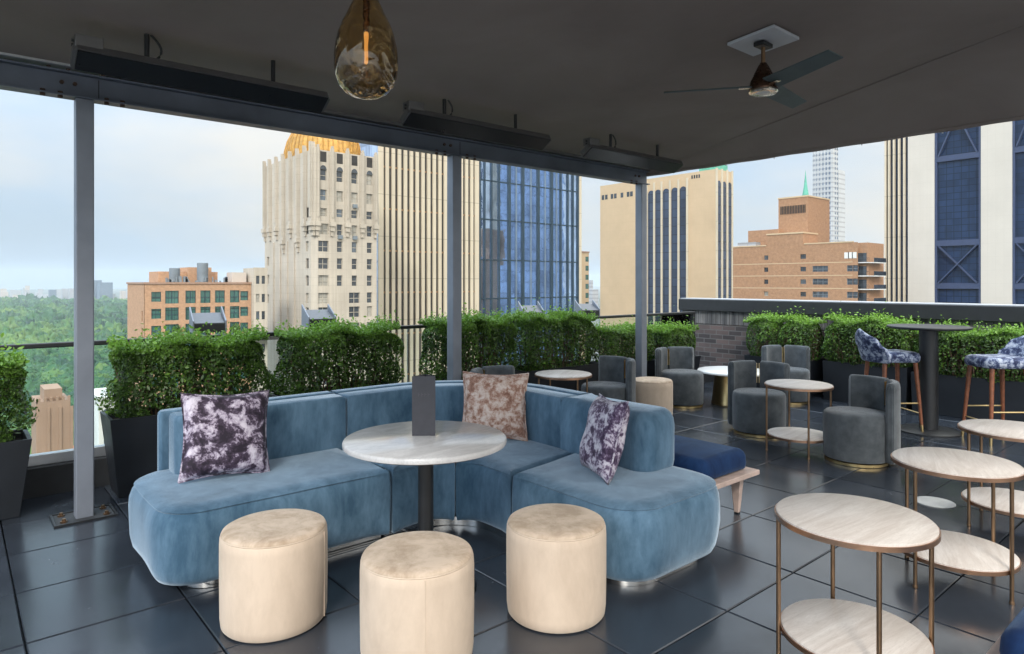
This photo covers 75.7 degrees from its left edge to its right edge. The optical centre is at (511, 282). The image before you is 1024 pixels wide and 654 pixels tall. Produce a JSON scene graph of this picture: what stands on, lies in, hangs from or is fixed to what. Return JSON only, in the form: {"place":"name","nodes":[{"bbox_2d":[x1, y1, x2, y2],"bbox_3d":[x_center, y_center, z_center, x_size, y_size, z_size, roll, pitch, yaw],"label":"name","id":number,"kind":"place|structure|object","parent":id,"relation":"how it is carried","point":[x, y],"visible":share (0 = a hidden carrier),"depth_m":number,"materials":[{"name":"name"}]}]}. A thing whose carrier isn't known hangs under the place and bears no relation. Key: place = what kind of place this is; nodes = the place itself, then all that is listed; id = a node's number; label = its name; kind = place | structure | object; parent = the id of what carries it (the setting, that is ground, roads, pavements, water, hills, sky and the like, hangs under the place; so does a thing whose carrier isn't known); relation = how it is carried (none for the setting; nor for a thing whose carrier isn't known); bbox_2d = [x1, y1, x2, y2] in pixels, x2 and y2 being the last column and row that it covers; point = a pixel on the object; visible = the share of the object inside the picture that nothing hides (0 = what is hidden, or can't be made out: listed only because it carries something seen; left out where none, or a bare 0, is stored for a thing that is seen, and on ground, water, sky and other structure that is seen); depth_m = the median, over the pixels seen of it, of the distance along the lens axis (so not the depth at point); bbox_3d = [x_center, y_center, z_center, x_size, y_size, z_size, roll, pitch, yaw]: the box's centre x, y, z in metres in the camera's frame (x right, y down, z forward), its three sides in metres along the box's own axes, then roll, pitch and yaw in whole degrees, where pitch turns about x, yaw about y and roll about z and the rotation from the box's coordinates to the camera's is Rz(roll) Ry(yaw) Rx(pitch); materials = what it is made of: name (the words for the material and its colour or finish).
{"place":"outdoors","nodes":[
{"label":"outdoors","id":0,"kind":"place"},
{"bbox_2d":[31,383,72,453],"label":"brick tower","id":1,"kind":"structure","parent":0,"point":[52,428],"depth_m":150.48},
{"bbox_2d":[94,388,113,445],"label":"white block","id":2,"kind":"structure","parent":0,"point":[98,436],"depth_m":140.15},
{"bbox_2d":[126,263,251,405],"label":"brick building","id":3,"kind":"structure","parent":0,"point":[172,295],"depth_m":131.40,"materials":[{"name":"brick"}]},
{"bbox_2d":[151,292,160,301],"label":"window","id":4,"kind":"structure","parent":3,"relation":"in","point":[155,296],"depth_m":126.11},
{"bbox_2d":[151,309,160,318],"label":"window","id":5,"kind":"structure","parent":3,"relation":"in","point":[155,314],"depth_m":126.07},
{"bbox_2d":[165,291,178,303],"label":"window","id":6,"kind":"structure","parent":3,"relation":"in","point":[171,297],"depth_m":127.84,"materials":[{"name":"glass"}]},
{"bbox_2d":[165,307,178,320],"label":"window","id":7,"kind":"structure","parent":3,"relation":"in","point":[172,313],"depth_m":128.00,"materials":[{"name":"glass"}]},
{"bbox_2d":[185,291,195,302],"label":"window","id":8,"kind":"structure","parent":3,"relation":"in","point":[190,296],"depth_m":130.01,"materials":[{"name":"glass"}]},
{"bbox_2d":[185,307,195,319],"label":"window","id":9,"kind":"structure","parent":3,"relation":"in","point":[193,309],"depth_m":129.85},
{"bbox_2d":[200,290,209,302],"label":"window","id":10,"kind":"structure","parent":3,"relation":"in","point":[204,294],"depth_m":131.80,"materials":[{"name":"glass"}]},
{"bbox_2d":[215,290,224,302],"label":"window","id":11,"kind":"structure","parent":3,"relation":"in","point":[219,294],"depth_m":133.65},
{"bbox_2d":[230,290,238,301],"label":"window","id":12,"kind":"structure","parent":3,"relation":"in","point":[234,294],"depth_m":135.46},
{"bbox_2d":[230,306,238,317],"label":"window","id":13,"kind":"structure","parent":3,"relation":"in","point":[234,310],"depth_m":135.46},
{"bbox_2d":[7,287,599,354],"bbox_3d":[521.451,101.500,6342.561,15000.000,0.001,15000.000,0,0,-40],"label":"city ground","id":14,"kind":"structure","parent":0,"point":[115,291],"depth_m":7380.43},
{"bbox_2d":[0,292,126,453],"bbox_3d":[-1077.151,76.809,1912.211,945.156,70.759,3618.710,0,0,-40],"label":"park woodland","id":15,"kind":"object","parent":14,"relation":"on","point":[29,318],"visible":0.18,"depth_m":975.59,"materials":[{"name":"plant"}]},
{"bbox_2d":[97,282,112,298],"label":"building","id":16,"kind":"structure","parent":14,"relation":"on","point":[105,288],"depth_m":3002.21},
{"bbox_2d":[243,267,278,392],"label":"wing","id":17,"kind":"structure","parent":14,"relation":"on","point":[256,277],"depth_m":137.33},
{"bbox_2d":[359,143,478,382],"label":"ribbed tower","id":18,"kind":"structure","parent":14,"relation":"on","point":[412,247],"depth_m":186.89,"materials":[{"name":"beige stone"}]},
{"bbox_2d":[589,280,597,360],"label":"grey highrise","id":19,"kind":"structure","parent":14,"relation":"on","point":[593,294],"depth_m":700.06,"materials":[{"name":"concrete"}]},
{"bbox_2d":[261,133,378,392],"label":"domed tower","id":20,"kind":"structure","parent":0,"point":[319,231],"depth_m":146.33,"materials":[{"name":"stone"}]},
{"bbox_2d":[318,241,327,251],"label":"window","id":21,"kind":"structure","parent":20,"relation":"in","point":[322,245],"depth_m":141.89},
{"bbox_2d":[318,258,327,268],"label":"window","id":22,"kind":"structure","parent":20,"relation":"in","point":[322,262],"depth_m":141.77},
{"bbox_2d":[318,275,327,285],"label":"window","id":23,"kind":"structure","parent":20,"relation":"in","point":[322,279],"depth_m":141.77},
{"bbox_2d":[318,293,327,303],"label":"window","id":24,"kind":"structure","parent":20,"relation":"in","point":[322,297],"depth_m":141.65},
{"bbox_2d":[319,224,327,233],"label":"window","id":25,"kind":"structure","parent":20,"relation":"in","point":[324,227],"depth_m":141.89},
{"bbox_2d":[349,293,358,302],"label":"window","id":26,"kind":"structure","parent":20,"relation":"in","point":[353,297],"depth_m":146.52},
{"bbox_2d":[349,306,358,316],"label":"window","id":27,"kind":"structure","parent":20,"relation":"in","point":[353,311],"depth_m":146.61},
{"bbox_2d":[0,89,883,288],"label":"sky","id":28,"kind":"structure","parent":0,"point":[171,191],"materials":[{"name":"white"}]},
{"bbox_2d":[417,302,519,380],"bbox_3d":[-0.432,0.619,6.712,1.177,0.935,0.501,0,0,-40],"label":"boxwood hedge","id":29,"kind":"object","parent":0,"point":[477,324],"visible":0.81,"depth_m":6.59,"materials":[{"name":"green plant"}]},
{"bbox_2d":[0,0,1023,173],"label":"canopy ceiling","id":30,"kind":"structure","parent":0,"point":[568,76],"depth_m":4.42,"materials":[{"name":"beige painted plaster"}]},
{"bbox_2d":[70,33,329,112],"bbox_3d":[-1.801,-1.283,3.978,1.442,0.268,0.151,0,0,-40],"label":"patio heater","id":31,"kind":"object","parent":30,"relation":"hanging from","point":[91,54],"visible":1,"depth_m":3.84,"materials":[{"name":"metal"}]},
{"bbox_2d":[334,0,397,99],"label":"pendant lamp","id":32,"kind":"object","parent":30,"relation":"hanging from","point":[365,59],"visible":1,"depth_m":2.30,"materials":[{"name":"orange glass"}]},
{"bbox_2d":[400,99,550,149],"bbox_3d":[-0.245,-1.293,5.297,1.442,0.268,0.151,0,0,-40],"label":"patio heater","id":33,"kind":"object","parent":30,"relation":"hanging from","point":[416,115],"visible":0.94,"depth_m":5.17,"materials":[{"name":"black metal"}]},
{"bbox_2d":[580,134,682,172],"bbox_3d":[1.219,-1.297,6.539,1.442,0.268,0.151,0,0,-40],"label":"patio heater","id":34,"kind":"object","parent":30,"relation":"hanging from","point":[593,148],"visible":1,"depth_m":6.41,"materials":[{"name":"black metal"}]},
{"bbox_2d":[664,24,842,108],"bbox_3d":[1.711,-1.389,4.273,1.026,0.359,1.116,0,0,-40],"label":"ceiling fan","id":35,"kind":"object","parent":30,"relation":"hanging from","point":[766,81],"visible":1,"depth_m":4.17,"materials":[{"name":"brown metal"}]},
{"bbox_2d":[646,116,1023,176],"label":"canopy hem","id":36,"kind":"object","parent":30,"relation":"attached to","point":[960,127],"visible":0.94,"depth_m":6.09,"materials":[{"name":"metal"}]},
{"bbox_2d":[0,381,1023,653],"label":"terrace floor","id":37,"kind":"structure","parent":0,"point":[92,587],"depth_m":3.25,"materials":[{"name":"tile"}]},
{"bbox_2d":[0,520,26,653],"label":"terrace slab","id":38,"kind":"structure","parent":37,"relation":"attached to","point":[13,590],"depth_m":3.27,"materials":[{"name":"tile"}]},
{"bbox_2d":[23,366,713,499],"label":"terrace kerb","id":39,"kind":"structure","parent":38,"relation":"on","point":[48,479],"depth_m":4.70,"materials":[{"name":"concrete"}]},
{"bbox_2d":[0,311,694,466],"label":"glass balustrade","id":40,"kind":"object","parent":39,"relation":"on","point":[44,458],"visible":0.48,"depth_m":4.90,"materials":[{"name":"glass"}]},
{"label":"outer ledge","id":41,"kind":"structure","parent":38,"relation":"attached to","visible":0},
{"bbox_2d":[189,306,226,390],"bbox_3d":[-2.662,0.898,5.767,0.270,1.364,0.250,0,0,-32],"label":"floodlight","id":42,"kind":"object","parent":41,"relation":"on","point":[218,320],"visible":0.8,"depth_m":5.72,"materials":[{"name":"grey paint"}]},
{"bbox_2d":[301,304,335,384],"bbox_3d":[-1.884,0.898,6.427,0.270,1.364,0.250,0,0,-32],"label":"floodlight","id":43,"kind":"object","parent":41,"relation":"on","point":[307,316],"visible":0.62,"depth_m":6.39,"materials":[{"name":"grey paint"}]},
{"bbox_2d":[518,301,542,340],"bbox_3d":[0.236,0.918,8.225,0.270,1.364,0.250,0,0,-15],"label":"floodlight","id":44,"kind":"object","parent":41,"relation":"on","point":[538,307],"visible":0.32,"depth_m":8.23,"materials":[{"name":"grey paint"}]},
{"bbox_2d":[575,300,599,358],"bbox_3d":[1.014,0.918,8.885,0.270,1.364,0.250,0,0,-15],"label":"floodlight","id":45,"kind":"object","parent":41,"relation":"on","point":[593,307],"visible":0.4,"depth_m":8.85,"materials":[{"name":"grey paint"}]},
{"bbox_2d":[0,429,31,519],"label":"planter box","id":46,"kind":"object","parent":37,"relation":"on","point":[14,456],"visible":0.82,"depth_m":4.17,"materials":[{"name":"stone"}]},
{"bbox_2d":[0,328,38,442],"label":"boxwood hedge","id":47,"kind":"object","parent":46,"relation":"in","point":[13,375],"visible":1,"depth_m":4.20,"materials":[{"name":"green plant"}]},
{"bbox_2d":[49,98,117,527],"bbox_3d":[-2.746,0.166,4.227,0.340,2.669,0.260,0,0,-40],"label":"canopy post","id":48,"kind":"object","parent":37,"relation":"on","point":[85,510],"visible":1,"depth_m":4.19,"materials":[{"name":"metal"}]},
{"bbox_2d":[100,405,174,497],"bbox_3d":[-2.436,1.220,5.014,1.140,0.560,0.420,0,0,-40],"label":"planter box","id":49,"kind":"object","parent":37,"relation":"on","point":[131,448],"visible":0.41,"depth_m":4.61,"materials":[{"name":"stone"}]},
{"bbox_2d":[94,311,276,417],"bbox_3d":[-2.441,0.652,5.017,1.269,0.869,0.513,0,0,-40],"label":"boxwood hedge","id":50,"kind":"object","parent":49,"relation":"on","point":[147,360],"visible":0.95,"depth_m":4.83,"materials":[{"name":"green plant"}]},
{"bbox_2d":[219,509,327,642],"bbox_3d":[-1.060,1.288,2.943,0.456,0.424,0.456,0,0,-20],"label":"pouf","id":51,"kind":"object","parent":37,"relation":"on","point":[273,570],"visible":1,"depth_m":2.76,"materials":[{"name":"beige fabric"}]},
{"bbox_2d":[269,382,388,396],"bbox_3d":[-1.514,1.220,5.797,1.120,0.560,0.420,0,0,-40],"label":"planter box","id":52,"kind":"object","parent":37,"relation":"on","point":[273,395],"depth_m":5.70,"materials":[{"name":"stone"}]},
{"bbox_2d":[271,309,404,395],"bbox_3d":[-1.515,0.644,5.801,1.212,0.886,0.520,0,0,-40],"label":"boxwood hedge","id":53,"kind":"object","parent":52,"relation":"on","point":[344,338],"visible":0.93,"depth_m":5.65,"materials":[{"name":"green plant"}]},
{"bbox_2d":[360,531,473,653],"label":"pouf","id":54,"kind":"object","parent":37,"relation":"on","point":[416,592],"visible":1,"depth_m":2.49,"materials":[{"name":"beige fabric"}]},
{"bbox_2d":[128,380,719,587],"bbox_3d":[-0.484,1.121,3.682,2.592,0.755,2.328,0,0,-40],"label":"corner sofa","id":55,"kind":"object","parent":37,"relation":"on","point":[654,508],"visible":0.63,"depth_m":3.69,"materials":[{"name":"blue fabric"}]},
{"bbox_2d":[177,389,269,483],"bbox_3d":[-1.593,0.846,3.671,0.478,0.478,0.187,4,-16,-34],"label":"cushion","id":56,"kind":"object","parent":55,"relation":"on","point":[224,434],"visible":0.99,"depth_m":3.60,"materials":[{"name":"purple fabric"}]},
{"bbox_2d":[462,371,528,440],"bbox_3d":[-0.119,0.846,4.515,0.468,0.468,0.174,2,-16,-2],"label":"cushion","id":57,"kind":"object","parent":55,"relation":"on","point":[498,402],"visible":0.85,"depth_m":4.46,"materials":[{"name":"beige fabric"}]},
{"bbox_2d":[579,393,629,484],"bbox_3d":[0.520,0.876,3.747,0.171,0.458,0.458,16,-7,-11],"label":"cushion","id":58,"kind":"object","parent":55,"relation":"on","point":[602,444],"visible":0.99,"depth_m":3.59,"materials":[{"name":"purple fabric"}]},
{"bbox_2d":[342,420,506,591],"bbox_3d":[-0.425,1.130,3.245,0.800,0.738,0.800,0,0,-40],"label":"bistro table","id":59,"kind":"object","parent":37,"relation":"on","point":[449,442],"visible":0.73,"depth_m":3.17,"materials":[{"name":"grey stone"}]},
{"bbox_2d":[412,374,434,435],"bbox_3d":[-0.438,0.613,3.309,0.116,0.295,0.082,0,0,0],"label":"menu holder","id":60,"kind":"object","parent":59,"relation":"on","point":[423,404],"visible":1,"depth_m":3.27,"materials":[{"name":"metal"}]},
{"bbox_2d":[447,155,461,379],"bbox_3d":[-0.534,0.166,6.103,0.340,2.669,0.260,0,0,-40],"label":"canopy post","id":61,"kind":"object","parent":37,"relation":"on","point":[454,267],"visible":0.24,"depth_m":6.07,"materials":[{"name":"grey metal"}]},
{"bbox_2d":[0,52,650,184],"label":"canopy beam","id":62,"kind":"structure","parent":61,"relation":"on","point":[47,79],"depth_m":5.03,"materials":[{"name":"metal"}]},
{"bbox_2d":[470,365,514,374],"bbox_3d":[-0.096,1.156,6.180,0.576,0.688,0.594,0,0,40],"label":"tub chair","id":63,"kind":"object","parent":37,"relation":"on","point":[501,370],"visible":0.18,"depth_m":6.40,"materials":[{"name":"grey fabric"}]},
{"bbox_2d":[506,503,605,633],"bbox_3d":[0.202,1.288,3.017,0.456,0.424,0.456,0,0,10],"label":"pouf","id":64,"kind":"object","parent":37,"relation":"on","point":[556,567],"visible":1,"depth_m":2.83,"materials":[{"name":"beige fabric"}]},
{"bbox_2d":[515,360,597,390],"bbox_3d":[0.466,1.220,7.475,1.190,0.560,0.420,0,0,-40],"label":"planter box","id":65,"kind":"object","parent":37,"relation":"on","point":[591,368],"visible":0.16,"depth_m":7.38,"materials":[{"name":"stone"}]},
{"bbox_2d":[505,298,599,370],"bbox_3d":[0.470,0.627,7.477,1.320,0.920,0.503,0,0,-40],"label":"boxwood hedge","id":66,"kind":"object","parent":65,"relation":"in","point":[570,323],"visible":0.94,"depth_m":7.30,"materials":[{"name":"green plant"}]},
{"bbox_2d":[535,370,591,391],"bbox_3d":[0.507,1.199,6.514,0.567,0.602,0.567,0,0,20],"label":"side table","id":67,"kind":"object","parent":37,"relation":"on","point":[550,375],"visible":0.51,"depth_m":6.42,"materials":[{"name":"stone"}]},
{"bbox_2d":[581,355,635,401],"bbox_3d":[1.022,1.156,7.044,0.576,0.688,0.594,0,0,-26],"label":"tub chair","id":68,"kind":"object","parent":37,"relation":"on","point":[616,377],"visible":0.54,"depth_m":6.94,"materials":[{"name":"grey fabric"}]},
{"bbox_2d":[594,357,654,376],"bbox_3d":[1.358,1.240,8.232,0.970,0.520,0.420,0,0,-40],"label":"planter box","id":69,"kind":"object","parent":37,"relation":"on","point":[651,368],"visible":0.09,"depth_m":8.31,"materials":[{"name":"stone"}]},
{"bbox_2d":[586,315,655,361],"bbox_3d":[1.357,0.763,8.229,1.042,0.728,0.507,0,0,-40],"label":"boxwood hedge","id":70,"kind":"object","parent":69,"relation":"in","point":[614,337],"visible":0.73,"depth_m":7.99,"materials":[{"name":"green plant"}]},
{"bbox_2d":[635,184,646,376],"bbox_3d":[1.540,0.166,7.862,0.340,2.669,0.260,0,0,-40],"label":"canopy post","id":71,"kind":"object","parent":37,"relation":"on","point":[641,278],"visible":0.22,"depth_m":7.83,"materials":[{"name":"grey metal"}]},
{"bbox_2d":[636,377,672,414],"bbox_3d":[1.563,1.288,7.357,0.456,0.424,0.456,0,0,10],"label":"pouf","id":72,"kind":"object","parent":37,"relation":"on","point":[656,391],"visible":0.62,"depth_m":7.17,"materials":[{"name":"beige fabric"}]},
{"bbox_2d":[648,355,700,369],"bbox_3d":[2.132,1.250,8.889,0.820,0.500,0.420,0,0,-40],"label":"planter box","id":73,"kind":"object","parent":37,"relation":"on","point":[696,361],"visible":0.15,"depth_m":8.95,"materials":[{"name":"stone"}]},
{"bbox_2d":[647,315,699,358],"bbox_3d":[2.132,0.734,8.892,0.873,0.826,0.493,0,0,-40],"label":"boxwood hedge","id":74,"kind":"object","parent":73,"relation":"in","point":[666,335],"visible":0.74,"depth_m":8.72,"materials":[{"name":"green plant"}]},
{"bbox_2d":[655,346,703,408],"bbox_3d":[2.066,1.156,8.092,0.594,0.688,0.576,0,0,-25],"label":"tub chair","id":75,"kind":"object","parent":37,"relation":"on","point":[675,364],"visible":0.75,"depth_m":7.92,"materials":[{"name":"grey fabric"}]},
{"bbox_2d":[673,435,759,513],"bbox_3d":[0.909,1.282,4.580,0.572,0.435,1.420,0,0,-40],"label":"bench","id":76,"kind":"object","parent":37,"relation":"on","point":[722,466],"visible":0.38,"depth_m":4.12,"materials":[{"name":"blue fabric"}]},
{"bbox_2d":[697,366,759,406],"bbox_3d":[2.729,1.293,8.162,0.834,0.414,0.834,0,0,-40],"label":"brass table","id":77,"kind":"object","parent":37,"relation":"on","point":[720,390],"visible":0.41,"depth_m":8.04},
{"bbox_2d":[728,360,789,437],"bbox_3d":[2.475,1.156,6.607,0.594,0.688,0.576,0,0,19],"label":"tub chair","id":78,"kind":"object","parent":37,"relation":"on","point":[746,407],"visible":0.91,"depth_m":6.50,"materials":[{"name":"grey fabric"}]},
{"bbox_2d":[744,354,824,396],"bbox_3d":[3.722,1.260,9.031,0.400,0.480,0.950,0,0,-40],"label":"planter box","id":79,"kind":"object","parent":37,"relation":"on","point":[816,370],"visible":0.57,"depth_m":8.72,"materials":[{"name":"stone"}]},
{"bbox_2d":[742,310,791,355],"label":"boxwood hedge","id":80,"kind":"object","parent":79,"relation":"in","point":[761,323],"visible":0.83,"depth_m":9.11,"materials":[{"name":"green plant"}]},
{"bbox_2d":[777,306,826,360],"bbox_3d":[3.886,0.741,8.812,0.499,0.840,0.595,0,0,-40],"label":"boxwood hedge","id":81,"kind":"object","parent":79,"relation":"in","point":[807,324],"visible":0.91,"depth_m":8.71,"materials":[{"name":"green plant"}]},
{"bbox_2d":[761,345,809,404],"bbox_3d":[3.484,1.156,8.335,0.594,0.688,0.576,0,0,10],"label":"tub chair","id":82,"kind":"object","parent":37,"relation":"on","point":[796,358],"visible":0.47,"depth_m":8.44,"materials":[{"name":"grey fabric"}]},
{"bbox_2d":[764,379,833,459],"bbox_3d":[2.546,1.199,5.857,0.566,0.602,0.566,0,0,-38],"label":"side table","id":83,"kind":"object","parent":37,"relation":"on","point":[807,435],"visible":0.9,"depth_m":5.80,"materials":[{"name":"wood"}]},
{"bbox_2d":[774,493,940,653],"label":"side table","id":84,"kind":"object","parent":37,"relation":"on","point":[832,625],"visible":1,"depth_m":2.50,"materials":[{"name":"stone"}]},
{"bbox_2d":[823,374,900,467],"bbox_3d":[2.933,1.156,5.554,0.576,0.688,0.594,0,0,-4],"label":"tub chair","id":85,"kind":"object","parent":37,"relation":"on","point":[862,429],"visible":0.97,"depth_m":5.36,"materials":[{"name":"grey fabric"}]},
{"bbox_2d":[823,358,913,409],"bbox_3d":[4.449,1.250,8.205,0.400,0.500,0.980,0,0,-40],"label":"planter box","id":86,"kind":"object","parent":37,"relation":"on","point":[836,375],"visible":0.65,"depth_m":8.21,"materials":[{"name":"stone"}]},
{"bbox_2d":[821,301,921,367],"bbox_3d":[4.448,0.684,8.181,0.523,0.916,1.153,0,0,-40],"label":"boxwood hedge","id":87,"kind":"object","parent":86,"relation":"in","point":[867,325],"visible":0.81,"depth_m":8.13,"materials":[{"name":"green plant"}]},
{"bbox_2d":[855,328,923,430],"bbox_3d":[3.796,0.983,6.704,0.564,1.036,0.482,0,0,-2],"label":"bar stool","id":88,"kind":"object","parent":37,"relation":"on","point":[871,349],"visible":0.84,"depth_m":6.54,"materials":[{"name":"blue fabric"}]},
{"bbox_2d":[887,324,972,437],"bbox_3d":[4.200,0.968,6.643,0.740,1.062,0.740,0,0,-40],"label":"bar table","id":89,"kind":"object","parent":37,"relation":"on","point":[929,360],"visible":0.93,"depth_m":6.57,"materials":[{"name":"metal"}]},
{"bbox_2d":[917,496,955,507],"bbox_3d":[2.881,1.495,4.488,0.240,0.006,0.240,0,0,-40],"label":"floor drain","id":90,"kind":"object","parent":37,"relation":"in","point":[935,502],"visible":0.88,"depth_m":4.47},
{"bbox_2d":[891,447,1023,604],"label":"side table","id":91,"kind":"object","parent":37,"relation":"on","point":[962,553],"visible":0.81,"depth_m":3.23,"materials":[{"name":"stone"}]},
{"bbox_2d":[911,371,1023,421],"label":"planter box","id":92,"kind":"object","parent":37,"relation":"on","point":[951,394],"visible":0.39,"depth_m":7.19,"materials":[{"name":"stone"}]},
{"bbox_2d":[911,315,1023,382],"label":"boxwood hedge","id":93,"kind":"object","parent":92,"relation":"in","point":[996,335],"visible":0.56,"depth_m":7.25,"materials":[{"name":"green plant"}]},
{"bbox_2d":[957,419,1023,526],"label":"side table","id":94,"kind":"object","parent":37,"relation":"on","point":[980,496],"visible":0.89,"depth_m":4.05,"materials":[{"name":"brown metal"}]},
{"bbox_2d":[961,335,1023,445],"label":"bar stool","id":95,"kind":"object","parent":37,"relation":"on","point":[1010,355],"visible":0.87,"depth_m":6.25,"materials":[{"name":"blue fabric"}]},
{"bbox_2d":[986,607,1023,653],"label":"bench","id":96,"kind":"object","parent":37,"relation":"on","point":[1010,640],"visible":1,"depth_m":2.04,"materials":[{"name":"blue fabric"}]},
{"bbox_2d":[479,161,581,364],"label":"glass tower","id":97,"kind":"structure","parent":0,"point":[530,235],"depth_m":214.68,"materials":[{"name":"blue glass"},{"name":"dark grey metal"}]},
{"bbox_2d":[582,251,589,360],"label":"cream block","id":98,"kind":"structure","parent":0,"point":[585,277],"depth_m":333.08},
{"bbox_2d":[600,165,732,356],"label":"tan tower","id":99,"kind":"structure","parent":0,"point":[689,235],"depth_m":275.90,"materials":[{"name":"white stone"}]},
{"bbox_2d":[733,195,885,301],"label":"stepped apartment building","id":100,"kind":"structure","parent":0,"point":[797,254],"depth_m":173.04,"materials":[{"name":"orange brick"}]},
{"bbox_2d":[813,266,827,271],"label":"window","id":101,"kind":"structure","parent":100,"relation":"in","point":[815,268],"depth_m":167.06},
{"bbox_2d":[813,279,827,284],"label":"window","id":102,"kind":"structure","parent":100,"relation":"in","point":[815,281],"depth_m":167.06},
{"bbox_2d":[813,291,827,297],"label":"window","id":103,"kind":"structure","parent":100,"relation":"in","point":[815,293],"depth_m":167.06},
{"bbox_2d":[844,252,856,257],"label":"sunroom window","id":104,"kind":"structure","parent":100,"relation":"in","point":[846,254],"depth_m":161.25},
{"bbox_2d":[858,253,866,261],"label":"balcony door","id":105,"kind":"structure","parent":100,"relation":"in","point":[863,256],"depth_m":160.62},
{"bbox_2d":[858,280,866,288],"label":"balcony door","id":106,"kind":"structure","parent":100,"relation":"in","point":[863,283],"depth_m":160.62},
{"bbox_2d":[813,148,844,241],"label":"white skyscraper","id":107,"kind":"structure","parent":0,"point":[828,179],"depth_m":493.34,"materials":[{"name":"concrete"}]},
{"bbox_2d":[679,298,1023,394],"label":"brick parapet wall","id":108,"kind":"structure","parent":0,"point":[720,335],"depth_m":9.08,"materials":[{"name":"brick"}]},
{"bbox_2d":[884,120,1023,303],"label":"braced tower","id":109,"kind":"structure","parent":0,"point":[954,216],"depth_m":172.83,"materials":[{"name":"concrete"}]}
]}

